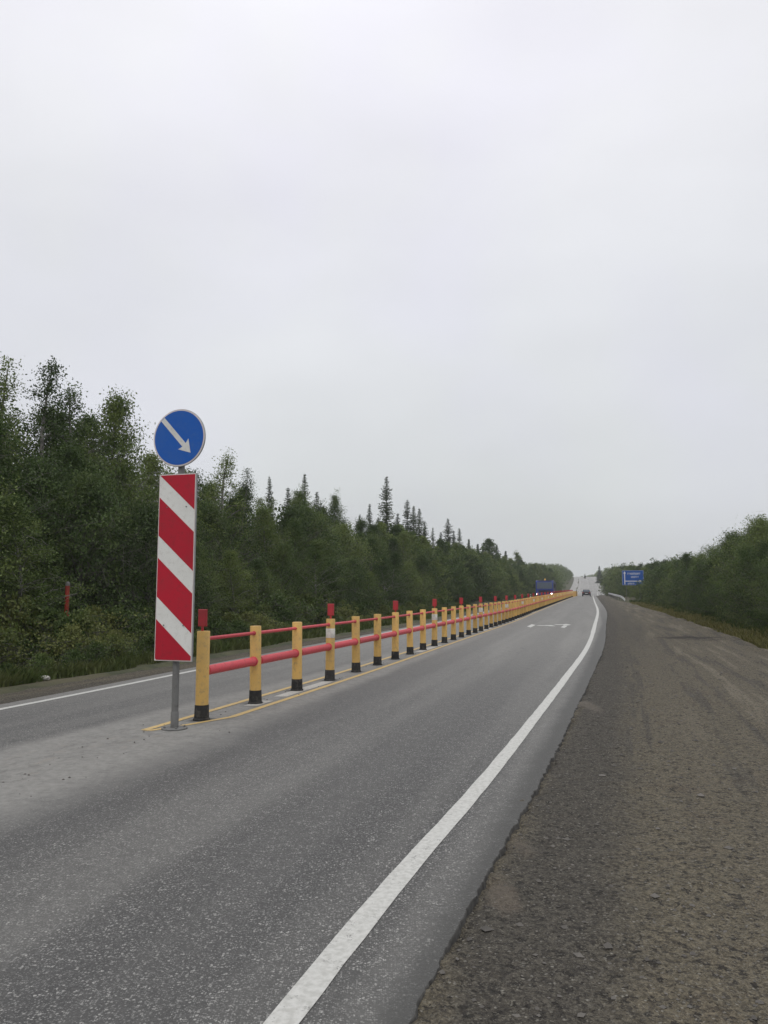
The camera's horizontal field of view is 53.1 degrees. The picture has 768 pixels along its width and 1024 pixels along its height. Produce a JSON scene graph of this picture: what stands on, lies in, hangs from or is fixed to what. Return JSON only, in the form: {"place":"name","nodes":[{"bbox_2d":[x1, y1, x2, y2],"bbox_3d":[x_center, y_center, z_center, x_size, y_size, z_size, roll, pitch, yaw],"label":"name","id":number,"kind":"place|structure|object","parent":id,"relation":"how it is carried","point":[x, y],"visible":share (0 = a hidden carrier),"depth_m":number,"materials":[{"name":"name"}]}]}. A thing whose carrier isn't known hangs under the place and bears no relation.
{"place":"outdoors","nodes":[
{"label":"outdoors","id":0,"kind":"place"},
{"bbox_2d":[0,606,483,686],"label":"grass","id":1,"kind":"structure","parent":0,"point":[24,675],"depth_m":16.59,"materials":[{"name":"green plant"}]},
{"bbox_2d":[0,577,606,1023],"bbox_3d":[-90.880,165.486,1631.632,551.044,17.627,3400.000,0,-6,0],"label":"road","id":2,"kind":"structure","parent":0,"point":[232,869],"depth_m":5.39,"materials":[{"name":"grey asphalt"}]},
{"bbox_2d":[154,409,205,730],"bbox_3d":[-2.450,0.646,9.182,0.706,3.789,0.300,-2,-6,17],"label":"traffic sign","id":3,"kind":"object","parent":2,"relation":"on","point":[179,438],"visible":1,"depth_m":9.13,"materials":[{"name":"metal"}]},
{"bbox_2d":[0,591,579,709],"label":"edge line","id":4,"kind":"object","parent":2,"relation":"on","point":[123,684],"visible":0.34,"depth_m":12.42,"materials":[{"name":"white paint"}]},
{"bbox_2d":[142,626,488,729],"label":"yellow line","id":5,"kind":"object","parent":2,"relation":"on","point":[180,719],"visible":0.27,"depth_m":11.82,"materials":[{"name":"paint"}]},
{"bbox_2d":[144,596,575,730],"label":"yellow line","id":6,"kind":"object","parent":2,"relation":"on","point":[257,708],"visible":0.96,"depth_m":12.81,"materials":[{"name":"paint"}]},
{"bbox_2d":[193,590,575,720],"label":"safety barrier","id":7,"kind":"object","parent":2,"relation":"on","point":[517,608],"visible":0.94,"depth_m":14.86,"materials":[{"name":"yellow plastic"}]},
{"bbox_2d":[263,591,598,1023],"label":"edge line","id":8,"kind":"object","parent":2,"relation":"on","point":[300,998],"visible":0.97,"depth_m":4.04,"materials":[{"name":"white paint"}]},
{"bbox_2d":[409,616,607,1023],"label":"asphalt edge","id":9,"kind":"object","parent":2,"relation":"on","point":[462,922],"visible":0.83,"depth_m":4.25,"materials":[{"name":"grey asphalt"}]},
{"bbox_2d":[533,579,555,595],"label":"truck","id":10,"kind":"object","parent":2,"relation":"on","point":[544,585],"visible":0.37,"depth_m":108.55,"materials":[{"name":"blue paint"}]},
{"bbox_2d":[0,577,717,694],"bbox_3d":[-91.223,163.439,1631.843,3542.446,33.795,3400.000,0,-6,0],"label":"ground","id":11,"kind":"structure","parent":0,"point":[52,682],"depth_m":17.41,"materials":[{"name":"soil"}]},
{"bbox_2d":[0,351,39,587],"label":"birch tree","id":12,"kind":"object","parent":11,"relation":"on","point":[4,384],"visible":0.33,"depth_m":27.89,"materials":[{"name":"green plant"}]},
{"bbox_2d":[0,471,40,634],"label":"willow tree","id":13,"kind":"object","parent":11,"relation":"on","point":[5,560],"visible":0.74,"depth_m":18.05,"materials":[{"name":"green plant"}]},
{"bbox_2d":[0,430,49,597],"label":"willow tree","id":14,"kind":"object","parent":11,"relation":"on","point":[2,474],"visible":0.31,"depth_m":22.07,"materials":[{"name":"green plant"}]},
{"bbox_2d":[0,625,53,667],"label":"shrub","id":15,"kind":"object","parent":11,"relation":"on","point":[5,656],"visible":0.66,"depth_m":16.52,"materials":[{"name":"green plant"}]},
{"bbox_2d":[0,609,55,655],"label":"shrub","id":16,"kind":"object","parent":11,"relation":"on","point":[6,614],"visible":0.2,"depth_m":18.58,"materials":[{"name":"green plant"}]},
{"bbox_2d":[0,383,59,554],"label":"birch tree","id":17,"kind":"object","parent":11,"relation":"on","point":[18,420],"visible":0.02,"depth_m":27.39,"materials":[{"name":"green plant"}]},
{"bbox_2d":[0,593,61,666],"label":"shrub","id":18,"kind":"object","parent":11,"relation":"on","point":[16,606],"visible":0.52,"depth_m":18.61,"materials":[{"name":"green plant"}]},
{"bbox_2d":[2,637,61,668],"bbox_3d":[-8.404,3.334,17.331,1.730,1.110,1.656,-4,-7,32],"label":"shrub","id":19,"kind":"object","parent":11,"relation":"on","point":[31,649],"visible":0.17,"depth_m":17.32,"materials":[{"name":"green plant"}]},
{"bbox_2d":[0,411,66,609],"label":"birch tree","id":20,"kind":"object","parent":11,"relation":"on","point":[5,459],"visible":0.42,"depth_m":22.73,"materials":[{"name":"green plant"}]},
{"bbox_2d":[14,652,65,671],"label":"shrub","id":21,"kind":"object","parent":11,"relation":"on","point":[43,659],"visible":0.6,"depth_m":15.57,"materials":[{"name":"green plant"}]},
{"bbox_2d":[0,481,97,645],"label":"birch tree","id":22,"kind":"object","parent":11,"relation":"on","point":[17,513],"visible":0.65,"depth_m":19.89,"materials":[{"name":"green plant"}]},
{"bbox_2d":[8,601,105,658],"bbox_3d":[-8.188,3.180,18.955,2.529,1.954,2.498,1,-6,-9],"label":"shrub","id":23,"kind":"object","parent":11,"relation":"on","point":[55,612],"visible":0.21,"depth_m":18.76,"materials":[{"name":"green plant"}]},
{"bbox_2d":[2,355,112,597],"bbox_3d":[-12.385,-0.494,28.393,4.805,10.393,5.025,1,-6,-8],"label":"birch tree","id":24,"kind":"object","parent":11,"relation":"on","point":[49,388],"visible":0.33,"depth_m":28.28,"materials":[{"name":"green plant"}]},
{"bbox_2d":[8,401,123,587],"bbox_3d":[-13.030,0.178,29.541,7.418,9.180,5.998,1,-6,-13],"label":"birch tree","id":25,"kind":"object","parent":11,"relation":"on","point":[36,439],"visible":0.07,"depth_m":29.58,"materials":[{"name":"green plant"}]},
{"bbox_2d":[31,619,101,664],"bbox_3d":[-7.407,3.198,17.781,1.816,1.450,1.687,0,-6,3],"label":"shrub","id":26,"kind":"object","parent":11,"relation":"on","point":[72,636],"visible":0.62,"depth_m":17.73,"materials":[{"name":"green plant"}]},
{"bbox_2d":[27,613,109,663],"bbox_3d":[-7.661,3.254,18.418,2.117,1.672,2.234,0,-6,5],"label":"shrub","id":27,"kind":"object","parent":11,"relation":"on","point":[64,620],"visible":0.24,"depth_m":18.42,"materials":[{"name":"green plant"}]},
{"bbox_2d":[0,444,138,614],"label":"willow tree","id":28,"kind":"object","parent":11,"relation":"on","point":[37,485],"visible":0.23,"depth_m":24.40,"materials":[{"name":"green plant"}]},
{"bbox_2d":[22,608,132,663],"bbox_3d":[-7.315,3.240,18.832,2.408,1.802,2.282,-3,-6,23],"label":"shrub","id":29,"kind":"object","parent":11,"relation":"on","point":[81,617],"visible":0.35,"depth_m":18.80,"materials":[{"name":"green plant"}]},
{"bbox_2d":[8,439,149,609],"bbox_3d":[-10.819,0.931,25.958,5.656,7.000,4.573,1,-6,-14],"label":"birch tree","id":30,"kind":"object","parent":11,"relation":"on","point":[73,459],"visible":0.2,"depth_m":26.09,"materials":[{"name":"green plant"}]},
{"bbox_2d":[1,446,158,609],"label":"willow tree","id":31,"kind":"object","parent":11,"relation":"on","point":[97,465],"visible":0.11,"depth_m":28.06,"materials":[{"name":"green plant"}]},
{"bbox_2d":[19,381,141,594],"bbox_3d":[-11.692,-0.136,29.396,4.893,9.855,4.274,-4,-7,37],"label":"birch tree","id":32,"kind":"object","parent":11,"relation":"on","point":[69,399],"visible":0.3,"depth_m":29.43,"materials":[{"name":"green plant"}]},
{"bbox_2d":[9,465,157,625],"bbox_3d":[-8.991,1.407,23.572,6.294,5.702,6.709,2,-6,-17],"label":"willow tree","id":33,"kind":"object","parent":11,"relation":"on","point":[90,486],"visible":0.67,"depth_m":23.53,"materials":[{"name":"green plant"}]},
{"bbox_2d":[63,638,115,662],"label":"shrub","id":34,"kind":"object","parent":11,"relation":"on","point":[96,649],"visible":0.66,"depth_m":17.29,"materials":[{"name":"green plant"}]},
{"bbox_2d":[37,406,159,590],"bbox_3d":[-11.399,0.204,31.569,7.315,9.554,6.994,4,-7,-34],"label":"birch tree","id":35,"kind":"object","parent":11,"relation":"on","point":[92,423],"visible":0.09,"depth_m":31.75,"materials":[{"name":"green plant"}]},
{"bbox_2d":[49,604,148,638],"bbox_3d":[-8.126,3.450,21.446,2.756,1.768,2.638,-1,-6,5],"label":"shrub","id":36,"kind":"object","parent":11,"relation":"on","point":[98,610],"visible":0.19,"depth_m":21.35,"materials":[{"name":"green plant"}]},
{"bbox_2d":[78,633,141,660],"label":"shrub","id":37,"kind":"object","parent":11,"relation":"on","point":[118,643],"visible":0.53,"depth_m":18.28,"materials":[{"name":"green plant"}]},
{"bbox_2d":[72,600,154,637],"bbox_3d":[-7.646,3.439,21.867,2.670,1.857,2.637,1,-6,-12],"label":"shrub","id":38,"kind":"object","parent":11,"relation":"on","point":[116,610],"visible":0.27,"depth_m":21.77,"materials":[{"name":"green plant"}]},
{"bbox_2d":[37,383,198,608],"bbox_3d":[-10.566,-0.048,30.258,6.468,9.887,5.229,6,-8,-44],"label":"birch tree","id":39,"kind":"object","parent":11,"relation":"on","point":[114,414],"visible":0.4,"depth_m":30.08,"materials":[{"name":"green plant"}]},
{"bbox_2d":[92,455,158,609],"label":"birch tree","id":40,"kind":"object","parent":11,"relation":"on","point":[125,479],"visible":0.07,"depth_m":30.27,"materials":[{"name":"green plant"}]},
{"bbox_2d":[99,628,151,656],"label":"shrub","id":41,"kind":"object","parent":11,"relation":"on","point":[120,633],"visible":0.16,"depth_m":20.24,"materials":[{"name":"green plant"}]},
{"bbox_2d":[111,602,155,633],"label":"shrub","id":42,"kind":"object","parent":11,"relation":"on","point":[150,616],"visible":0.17,"depth_m":23.52,"materials":[{"name":"green plant"}]},
{"bbox_2d":[62,499,221,630],"bbox_3d":[-7.945,2.132,25.506,5.631,5.102,6.002,-1,-6,6],"label":"willow tree","id":43,"kind":"object","parent":11,"relation":"on","point":[152,529],"visible":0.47,"depth_m":24.83,"materials":[{"name":"green plant"}]},
{"bbox_2d":[131,632,154,654],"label":"shrub","id":44,"kind":"object","parent":11,"relation":"on","point":[150,639],"visible":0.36,"depth_m":20.48,"materials":[{"name":"green plant"}]},
{"bbox_2d":[120,559,233,627],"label":"willow tree","id":45,"kind":"object","parent":11,"relation":"on","point":[201,597],"visible":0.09,"depth_m":26.67,"materials":[{"name":"green plant"}]},
{"bbox_2d":[125,446,230,605],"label":"birch tree","id":46,"kind":"object","parent":11,"relation":"on","point":[157,467],"visible":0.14,"depth_m":34.90,"materials":[{"name":"green plant"}]},
{"bbox_2d":[2,404,353,556],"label":"deep wood","id":47,"kind":"object","parent":11,"relation":"on","point":[15,408],"depth_m":41.81,"materials":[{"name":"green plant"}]},
{"bbox_2d":[132,504,238,615],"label":"willow tree","id":48,"kind":"object","parent":11,"relation":"on","point":[205,541],"visible":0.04,"depth_m":32.37,"materials":[{"name":"green plant"}]},
{"bbox_2d":[140,536,245,614],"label":"willow tree","id":49,"kind":"object","parent":11,"relation":"on","point":[205,562],"visible":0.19,"depth_m":29.37,"materials":[{"name":"green plant"}]},
{"bbox_2d":[149,507,239,588],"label":"birch tree","id":50,"kind":"object","parent":11,"relation":"on","point":[211,527],"visible":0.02,"depth_m":34.83,"materials":[{"name":"green plant"}]},
{"bbox_2d":[157,466,241,611],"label":"birch tree","id":51,"kind":"object","parent":11,"relation":"on","point":[200,485],"visible":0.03,"depth_m":39.92,"materials":[{"name":"green plant"}]},
{"bbox_2d":[194,564,234,618],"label":"birch tree","id":52,"kind":"object","parent":11,"relation":"on","point":[217,595],"visible":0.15,"depth_m":31.01,"materials":[{"name":"green plant"}]},
{"bbox_2d":[196,615,235,641],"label":"shrub","id":53,"kind":"object","parent":11,"relation":"on","point":[212,625],"visible":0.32,"depth_m":25.57,"materials":[{"name":"green plant"}]},
{"bbox_2d":[197,447,258,603],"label":"birch tree","id":54,"kind":"object","parent":11,"relation":"on","point":[224,473],"visible":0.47,"depth_m":38.24,"materials":[{"name":"green plant"}]},
{"bbox_2d":[197,476,262,595],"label":"birch tree","id":55,"kind":"object","parent":11,"relation":"on","point":[208,488],"visible":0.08,"depth_m":42.59,"materials":[{"name":"green plant"}]},
{"bbox_2d":[197,497,274,616],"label":"willow tree","id":56,"kind":"object","parent":11,"relation":"on","point":[214,516],"visible":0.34,"depth_m":35.88,"materials":[{"name":"green plant"}]},
{"bbox_2d":[222,611,251,627],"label":"shrub","id":57,"kind":"object","parent":11,"relation":"on","point":[230,616],"visible":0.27,"depth_m":28.72,"materials":[{"name":"green plant"}]},
{"bbox_2d":[217,468,264,613],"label":"birch tree","id":58,"kind":"object","parent":11,"relation":"on","point":[246,497],"visible":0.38,"depth_m":39.25,"materials":[{"name":"green plant"}]},
{"bbox_2d":[209,548,276,620],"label":"birch tree","id":59,"kind":"object","parent":11,"relation":"on","point":[230,579],"visible":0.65,"depth_m":32.49,"materials":[{"name":"green plant"}]},
{"bbox_2d":[211,494,299,613],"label":"birch tree","id":60,"kind":"object","parent":11,"relation":"on","point":[245,527],"visible":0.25,"depth_m":38.81,"materials":[{"name":"green plant"}]},
{"bbox_2d":[217,504,295,595],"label":"birch tree","id":61,"kind":"object","parent":11,"relation":"on","point":[265,520],"visible":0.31,"depth_m":41.41,"materials":[{"name":"green plant"}]},
{"bbox_2d":[226,483,287,575],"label":"birch tree","id":62,"kind":"object","parent":11,"relation":"on","point":[248,505],"visible":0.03,"depth_m":44.09,"materials":[{"name":"green plant"}]},
{"bbox_2d":[234,601,282,621],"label":"shrub","id":63,"kind":"object","parent":11,"relation":"on","point":[264,608],"visible":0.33,"depth_m":31.69,"materials":[{"name":"green plant"}]},
{"bbox_2d":[228,556,291,614],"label":"birch tree","id":64,"kind":"object","parent":11,"relation":"on","point":[257,565],"visible":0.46,"depth_m":34.89,"materials":[{"name":"green plant"}]},
{"bbox_2d":[243,611,283,628],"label":"shrub","id":65,"kind":"object","parent":11,"relation":"on","point":[261,620],"visible":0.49,"depth_m":29.22,"materials":[{"name":"green plant"}]},
{"bbox_2d":[252,590,321,625],"bbox_3d":[-4.610,4.475,33.300,3.170,2.232,3.210,-5,-8,42],"label":"shrub","id":66,"kind":"object","parent":11,"relation":"on","point":[276,602],"visible":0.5,"depth_m":33.17,"materials":[{"name":"green plant"}]},
{"bbox_2d":[0,591,578,703],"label":"gravel shoulder","id":67,"kind":"object","parent":11,"relation":"on","point":[29,693],"visible":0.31,"depth_m":14.80},
{"bbox_2d":[276,609,306,624],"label":"shrub","id":68,"kind":"object","parent":11,"relation":"on","point":[285,616],"visible":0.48,"depth_m":32.05,"materials":[{"name":"green plant"}]},
{"bbox_2d":[261,516,322,597],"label":"birch tree","id":69,"kind":"object","parent":11,"relation":"on","point":[294,525],"visible":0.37,"depth_m":43.10,"materials":[{"name":"green plant"}]},
{"bbox_2d":[251,501,346,596],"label":"willow tree","id":70,"kind":"object","parent":11,"relation":"on","point":[288,513],"visible":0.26,"depth_m":44.88,"materials":[{"name":"green plant"}]},
{"bbox_2d":[282,484,318,534],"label":"birch tree","id":71,"kind":"object","parent":11,"relation":"on","point":[299,495],"visible":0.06,"depth_m":55.15,"materials":[{"name":"green plant"}]},
{"bbox_2d":[289,596,321,624],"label":"shrub","id":72,"kind":"object","parent":11,"relation":"on","point":[312,618],"visible":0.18,"depth_m":36.16,"materials":[{"name":"green plant"}]},
{"bbox_2d":[297,592,344,624],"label":"shrub","id":73,"kind":"object","parent":11,"relation":"on","point":[312,600],"visible":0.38,"depth_m":38.11,"materials":[{"name":"green plant"}]},
{"bbox_2d":[274,499,368,597],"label":"willow tree","id":74,"kind":"object","parent":11,"relation":"on","point":[314,517],"visible":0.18,"depth_m":47.72,"materials":[{"name":"green plant"}]},
{"bbox_2d":[309,556,365,616],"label":"willow tree","id":75,"kind":"object","parent":11,"relation":"on","point":[340,565],"visible":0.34,"depth_m":42.76,"materials":[{"name":"green plant"}]},
{"bbox_2d":[327,489,351,555],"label":"birch tree","id":76,"kind":"object","parent":11,"relation":"on","point":[334,503],"visible":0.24,"depth_m":64.55,"materials":[{"name":"green plant"}]},
{"bbox_2d":[326,604,363,621],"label":"shrub","id":77,"kind":"object","parent":11,"relation":"on","point":[343,610],"visible":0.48,"depth_m":38.15,"materials":[{"name":"green plant"}]},
{"bbox_2d":[330,519,391,601],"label":"willow tree","id":78,"kind":"object","parent":11,"relation":"on","point":[345,531],"visible":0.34,"depth_m":53.17,"materials":[{"name":"green plant"}]},
{"bbox_2d":[349,536,389,601],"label":"birch tree","id":79,"kind":"object","parent":11,"relation":"on","point":[374,542],"visible":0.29,"depth_m":57.65,"materials":[{"name":"green plant"}]},
{"bbox_2d":[347,517,391,560],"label":"birch tree","id":80,"kind":"object","parent":11,"relation":"on","point":[361,525],"visible":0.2,"depth_m":68.27,"materials":[{"name":"green plant"}]},
{"bbox_2d":[376,477,394,534],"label":"spruce tree","id":81,"kind":"object","parent":11,"relation":"on","point":[387,511],"visible":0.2,"depth_m":81.36,"materials":[{"name":"green plant"}]},
{"bbox_2d":[368,522,402,557],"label":"birch tree","id":82,"kind":"object","parent":11,"relation":"on","point":[382,525],"visible":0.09,"depth_m":73.65,"materials":[{"name":"green plant"}]},
{"bbox_2d":[365,554,422,607],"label":"birch tree","id":83,"kind":"object","parent":11,"relation":"on","point":[381,570],"visible":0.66,"depth_m":52.87,"materials":[{"name":"green plant"}]},
{"bbox_2d":[376,550,417,605],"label":"birch tree","id":84,"kind":"object","parent":11,"relation":"on","point":[395,561],"visible":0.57,"depth_m":55.50,"materials":[{"name":"green plant"}]},
{"bbox_2d":[381,534,420,596],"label":"birch tree","id":85,"kind":"object","parent":11,"relation":"on","point":[393,543],"visible":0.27,"depth_m":66.54,"materials":[{"name":"green plant"}]},
{"bbox_2d":[401,500,414,532],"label":"spruce tree","id":86,"kind":"object","parent":11,"relation":"on","point":[406,512],"visible":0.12,"depth_m":90.34,"materials":[{"name":"green plant"}]},
{"bbox_2d":[440,572,460,605],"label":"willow tree","id":87,"kind":"object","parent":11,"relation":"on","point":[449,577],"visible":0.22,"depth_m":76.35,"materials":[{"name":"green plant"}]},
{"bbox_2d":[451,573,477,603],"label":"willow tree","id":88,"kind":"object","parent":11,"relation":"on","point":[462,589],"visible":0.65,"depth_m":82.95,"materials":[{"name":"green plant"}]},
{"bbox_2d":[450,565,480,604],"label":"willow tree","id":89,"kind":"object","parent":11,"relation":"on","point":[459,569],"visible":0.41,"depth_m":86.31,"materials":[{"name":"green plant"}]},
{"bbox_2d":[467,565,487,601],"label":"birch tree","id":90,"kind":"object","parent":11,"relation":"on","point":[471,568],"visible":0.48,"depth_m":95.47,"materials":[{"name":"green plant"}]},
{"bbox_2d":[462,550,501,600],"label":"willow tree","id":91,"kind":"object","parent":11,"relation":"on","point":[479,570],"visible":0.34,"depth_m":101.74,"materials":[{"name":"green plant"}]},
{"bbox_2d":[479,538,501,562],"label":"birch tree","id":92,"kind":"object","parent":11,"relation":"on","point":[489,545],"visible":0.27,"depth_m":157.67,"materials":[{"name":"green plant"}]},
{"bbox_2d":[485,571,510,601],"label":"willow tree","id":93,"kind":"object","parent":11,"relation":"on","point":[495,576],"visible":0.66,"depth_m":109.30,"materials":[{"name":"green plant"}]},
{"bbox_2d":[516,563,573,587],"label":"distant wood","id":94,"kind":"object","parent":11,"relation":"on","point":[563,572],"visible":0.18,"depth_m":385.76,"materials":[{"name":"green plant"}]},
{"bbox_2d":[622,570,643,598],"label":"direction sign","id":95,"kind":"object","parent":11,"relation":"on","point":[630,577],"visible":0.94,"depth_m":105.64,"materials":[{"name":"metal"}]},
{"bbox_2d":[659,552,694,606],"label":"birch tree","id":96,"kind":"object","parent":11,"relation":"on","point":[685,558],"visible":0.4,"depth_m":61.90,"materials":[{"name":"green plant"}]},
{"bbox_2d":[677,556,722,613],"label":"willow tree","id":97,"kind":"object","parent":11,"relation":"on","point":[710,565],"visible":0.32,"depth_m":45.59,"materials":[{"name":"green plant"}]},
{"bbox_2d":[684,527,750,612],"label":"willow tree","id":98,"kind":"object","parent":11,"relation":"on","point":[727,537],"visible":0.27,"depth_m":45.00,"materials":[{"name":"green plant"}]},
{"bbox_2d":[705,541,767,624],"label":"willow tree","id":99,"kind":"object","parent":11,"relation":"on","point":[744,552],"visible":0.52,"depth_m":34.90,"materials":[{"name":"green plant"}]},
{"bbox_2d":[705,510,767,617],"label":"willow tree","id":100,"kind":"object","parent":11,"relation":"on","point":[758,530],"visible":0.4,"depth_m":37.94,"materials":[{"name":"green plant"}]},
{"bbox_2d":[0,0,767,576],"label":"sky","id":101,"kind":"structure","parent":0,"point":[503,263],"materials":[{"name":"white"}]},
{"bbox_2d":[411,595,767,1023],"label":"gravel shoulder","id":102,"kind":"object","parent":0,"point":[501,996],"visible":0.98,"depth_m":4.60,"materials":[{"name":"gravel"}]},
{"bbox_2d":[439,640,767,1023],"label":"pebbles","id":103,"kind":"object","parent":102,"relation":"on","point":[607,945],"visible":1,"depth_m":4.30,"materials":[{"name":"grey gravel"}]},
{"bbox_2d":[629,599,767,648],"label":"dry grass","id":104,"kind":"structure","parent":0,"point":[757,638],"depth_m":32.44,"materials":[{"name":"plant"}]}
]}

